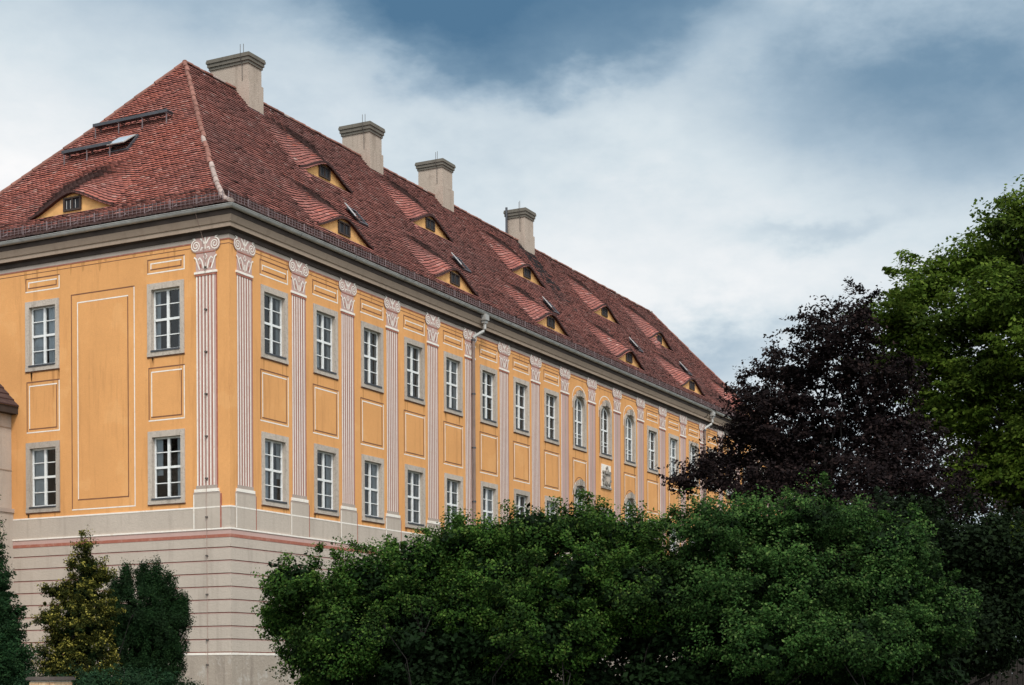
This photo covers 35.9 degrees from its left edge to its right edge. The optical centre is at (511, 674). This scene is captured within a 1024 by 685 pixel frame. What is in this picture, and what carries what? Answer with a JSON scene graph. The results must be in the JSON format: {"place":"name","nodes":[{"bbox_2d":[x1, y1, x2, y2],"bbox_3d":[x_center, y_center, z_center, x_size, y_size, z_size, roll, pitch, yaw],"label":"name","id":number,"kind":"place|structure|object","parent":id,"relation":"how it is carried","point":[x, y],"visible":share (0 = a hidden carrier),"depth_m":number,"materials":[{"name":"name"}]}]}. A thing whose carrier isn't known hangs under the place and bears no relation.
{"place":"outdoors","nodes":[
{"label":"outdoors","id":0,"kind":"place"},
{"bbox_2d":[0,384,18,611],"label":"grey wing","id":1,"kind":"structure","parent":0,"point":[7,411],"depth_m":48.14,"materials":[{"name":"paint"}]},
{"bbox_2d":[26,677,75,684],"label":"gate pillar","id":2,"kind":"structure","parent":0,"point":[50,680],"depth_m":22.82,"materials":[{"name":"beige stone"}]},
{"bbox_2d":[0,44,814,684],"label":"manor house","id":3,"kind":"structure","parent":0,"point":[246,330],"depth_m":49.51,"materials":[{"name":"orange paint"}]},
{"bbox_2d":[25,298,59,372],"bbox_3d":[-14.154,-10.237,47.843,1.364,2.150,0.266,0,0,27],"label":"window","id":4,"kind":"structure","parent":3,"relation":"in","point":[36,335],"depth_m":47.92,"materials":[{"name":"stone"}]},
{"bbox_2d":[26,440,60,514],"bbox_3d":[-14.132,-5.952,47.843,1.364,2.160,0.266,0,0,27],"label":"window","id":5,"kind":"structure","parent":3,"relation":"in","point":[37,462],"depth_m":47.99,"materials":[{"name":"stone"}]},
{"bbox_2d":[147,279,184,358],"bbox_3d":[-9.957,-10.258,45.705,1.364,2.150,0.266,0,0,27],"label":"window","id":6,"kind":"structure","parent":3,"relation":"in","point":[154,290],"depth_m":45.76,"materials":[{"name":"stone"}]},
{"bbox_2d":[148,428,185,505],"bbox_3d":[-9.935,-5.973,45.705,1.364,2.160,0.266,0,0,27],"label":"window","id":7,"kind":"structure","parent":3,"relation":"in","point":[155,438],"depth_m":45.74,"materials":[{"name":"stone"}]},
{"bbox_2d":[260,284,288,365],"bbox_3d":[-7.059,-10.273,46.565,0.266,2.150,1.364,0,0,27],"label":"window","id":8,"kind":"structure","parent":3,"relation":"in","point":[280,356],"depth_m":46.84,"materials":[{"name":"stone"}]},
{"bbox_2d":[261,431,289,509],"bbox_3d":[-7.036,-5.988,46.565,0.266,2.160,1.364,0,0,27],"label":"window","id":9,"kind":"structure","parent":3,"relation":"in","point":[282,442],"depth_m":46.65,"materials":[{"name":"stone"}]},
{"bbox_2d":[313,303,338,380],"bbox_3d":[-5.833,-10.280,48.971,0.266,2.150,1.364,0,0,27],"label":"window","id":10,"kind":"structure","parent":3,"relation":"in","point":[331,343],"depth_m":49.10,"materials":[{"name":"stone"}]},
{"bbox_2d":[314,443,339,517],"bbox_3d":[-5.811,-5.995,48.971,0.266,2.160,1.364,0,0,27],"label":"window","id":11,"kind":"structure","parent":3,"relation":"in","point":[332,454],"depth_m":49.29,"materials":[{"name":"stone"}]},
{"bbox_2d":[361,321,383,393],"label":"window","id":12,"kind":"structure","parent":3,"relation":"in","point":[378,386],"depth_m":51.60,"materials":[{"name":"stone"}]},
{"bbox_2d":[361,454,384,524],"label":"window","id":13,"kind":"structure","parent":3,"relation":"in","point":[377,489],"depth_m":51.67,"materials":[{"name":"stone"}]},
{"bbox_2d":[404,336,424,405],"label":"window","id":14,"kind":"structure","parent":3,"relation":"in","point":[419,399],"depth_m":53.97,"materials":[{"name":"stone"}]},
{"bbox_2d":[405,464,425,530],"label":"window","id":15,"kind":"structure","parent":3,"relation":"in","point":[420,485],"depth_m":54.12,"materials":[{"name":"stone"}]},
{"bbox_2d":[444,351,462,417],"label":"window","id":16,"kind":"structure","parent":3,"relation":"in","point":[457,410],"depth_m":56.56,"materials":[{"name":"stone"}]},
{"bbox_2d":[444,473,462,528],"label":"window","id":17,"kind":"structure","parent":3,"relation":"in","point":[457,481],"depth_m":56.43,"materials":[{"name":"stone"}]},
{"bbox_2d":[480,364,497,427],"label":"window","id":18,"kind":"structure","parent":3,"relation":"in","point":[493,392],"depth_m":58.79,"materials":[{"name":"stone"}]},
{"bbox_2d":[480,481,497,529],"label":"window","id":19,"kind":"structure","parent":3,"relation":"in","point":[491,490],"depth_m":58.92,"materials":[{"name":"stone"}]},
{"bbox_2d":[513,376,529,436],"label":"window","id":20,"kind":"structure","parent":3,"relation":"in","point":[525,431],"depth_m":61.18,"materials":[{"name":"stone"}]},
{"bbox_2d":[514,488,529,516],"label":"window","id":21,"kind":"structure","parent":3,"relation":"in","point":[525,495],"depth_m":61.19,"materials":[{"name":"stone"}]},
{"bbox_2d":[544,388,559,445],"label":"window","id":22,"kind":"structure","parent":3,"relation":"in","point":[554,395],"depth_m":63.65,"materials":[{"name":"stone"}]},
{"bbox_2d":[545,495,559,515],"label":"window","id":23,"kind":"structure","parent":3,"relation":"in","point":[547,499],"depth_m":63.39,"materials":[{"name":"stone"}]},
{"bbox_2d":[573,390,586,452],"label":"window","id":24,"kind":"structure","parent":3,"relation":"in","point":[581,407],"depth_m":66.14,"materials":[{"name":"stone"}]},
{"bbox_2d":[573,479,586,510],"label":"window","id":25,"kind":"structure","parent":3,"relation":"in","point":[580,484],"depth_m":65.79,"materials":[{"name":"stone"}]},
{"bbox_2d":[599,400,612,460],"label":"window","id":26,"kind":"structure","parent":3,"relation":"in","point":[605,407],"depth_m":68.55,"materials":[{"name":"stone"}]},
{"bbox_2d":[624,492,635,528],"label":"window","id":27,"kind":"structure","parent":3,"relation":"in","point":[630,497],"depth_m":70.60,"materials":[{"name":"stone"}]},
{"bbox_2d":[624,409,636,467],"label":"window","id":28,"kind":"structure","parent":3,"relation":"in","point":[629,418],"depth_m":70.95,"materials":[{"name":"stone"}]},
{"bbox_2d":[647,425,658,474],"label":"window","id":29,"kind":"structure","parent":3,"relation":"in","point":[654,431],"depth_m":73.22,"materials":[{"name":"stone"}]},
{"bbox_2d":[668,433,678,477],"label":"window","id":30,"kind":"structure","parent":3,"relation":"in","point":[673,440],"depth_m":75.76,"materials":[{"name":"stone"}]},
{"bbox_2d":[669,529,679,555],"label":"window","id":31,"kind":"structure","parent":3,"relation":"in","point":[673,529],"depth_m":75.47,"materials":[{"name":"stone"}]},
{"bbox_2d":[689,441,698,486],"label":"window","id":32,"kind":"structure","parent":3,"relation":"in","point":[692,447],"depth_m":78.03,"materials":[{"name":"stone"}]},
{"bbox_2d":[0,0,1023,673],"label":"sky","id":33,"kind":"structure","parent":0,"point":[718,167],"materials":[{"name":"blue"}]},
{"label":"ground","id":34,"kind":"structure","parent":0,"visible":0},
{"bbox_2d":[0,494,43,684],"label":"thuja","id":35,"kind":"object","parent":34,"relation":"on","point":[15,653],"visible":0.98,"depth_m":28.83,"materials":[{"name":"green plant"}]},
{"bbox_2d":[30,525,125,684],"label":"golden conifer","id":36,"kind":"object","parent":34,"relation":"on","point":[80,636],"visible":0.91,"depth_m":30.77,"materials":[{"name":"green plant"}]},
{"bbox_2d":[0,659,203,684],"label":"creeping juniper","id":37,"kind":"object","parent":34,"relation":"on","point":[140,678],"visible":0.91,"depth_m":28.09,"materials":[{"name":"green plant"}]},
{"bbox_2d":[96,554,195,684],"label":"yew","id":38,"kind":"object","parent":34,"relation":"on","point":[152,626],"visible":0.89,"depth_m":32.74,"materials":[{"name":"green plant"}]},
{"bbox_2d":[250,509,496,684],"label":"garden shrub","id":39,"kind":"object","parent":34,"relation":"on","point":[338,630],"visible":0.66,"depth_m":28.58,"materials":[{"name":"green plant"}]},
{"bbox_2d":[377,489,702,684],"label":"garden shrub","id":40,"kind":"object","parent":34,"relation":"on","point":[526,606],"visible":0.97,"depth_m":28.12,"materials":[{"name":"green plant"}]},
{"bbox_2d":[629,468,982,684],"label":"garden shrub","id":41,"kind":"object","parent":34,"relation":"on","point":[767,607],"visible":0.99,"depth_m":27.48,"materials":[{"name":"green plant"}]},
{"bbox_2d":[656,276,1023,683],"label":"copper beech","id":42,"kind":"object","parent":34,"relation":"on","point":[787,459],"visible":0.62,"depth_m":47.13,"materials":[{"name":"purple plant"}]},
{"bbox_2d":[835,486,1023,684],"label":"shade tree","id":43,"kind":"object","parent":34,"relation":"on","point":[980,560],"visible":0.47,"depth_m":39.48,"materials":[{"name":"green plant"}]},
{"bbox_2d":[841,174,1023,562],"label":"broadleaf tree","id":44,"kind":"object","parent":34,"relation":"on","point":[983,382],"visible":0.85,"depth_m":52.92,"materials":[{"name":"green plant"}]},
{"bbox_2d":[950,658,1023,684],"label":"shrub","id":45,"kind":"object","parent":34,"relation":"on","point":[1011,679],"visible":0.04,"depth_m":44.73,"materials":[{"name":"green plant"}]}
]}

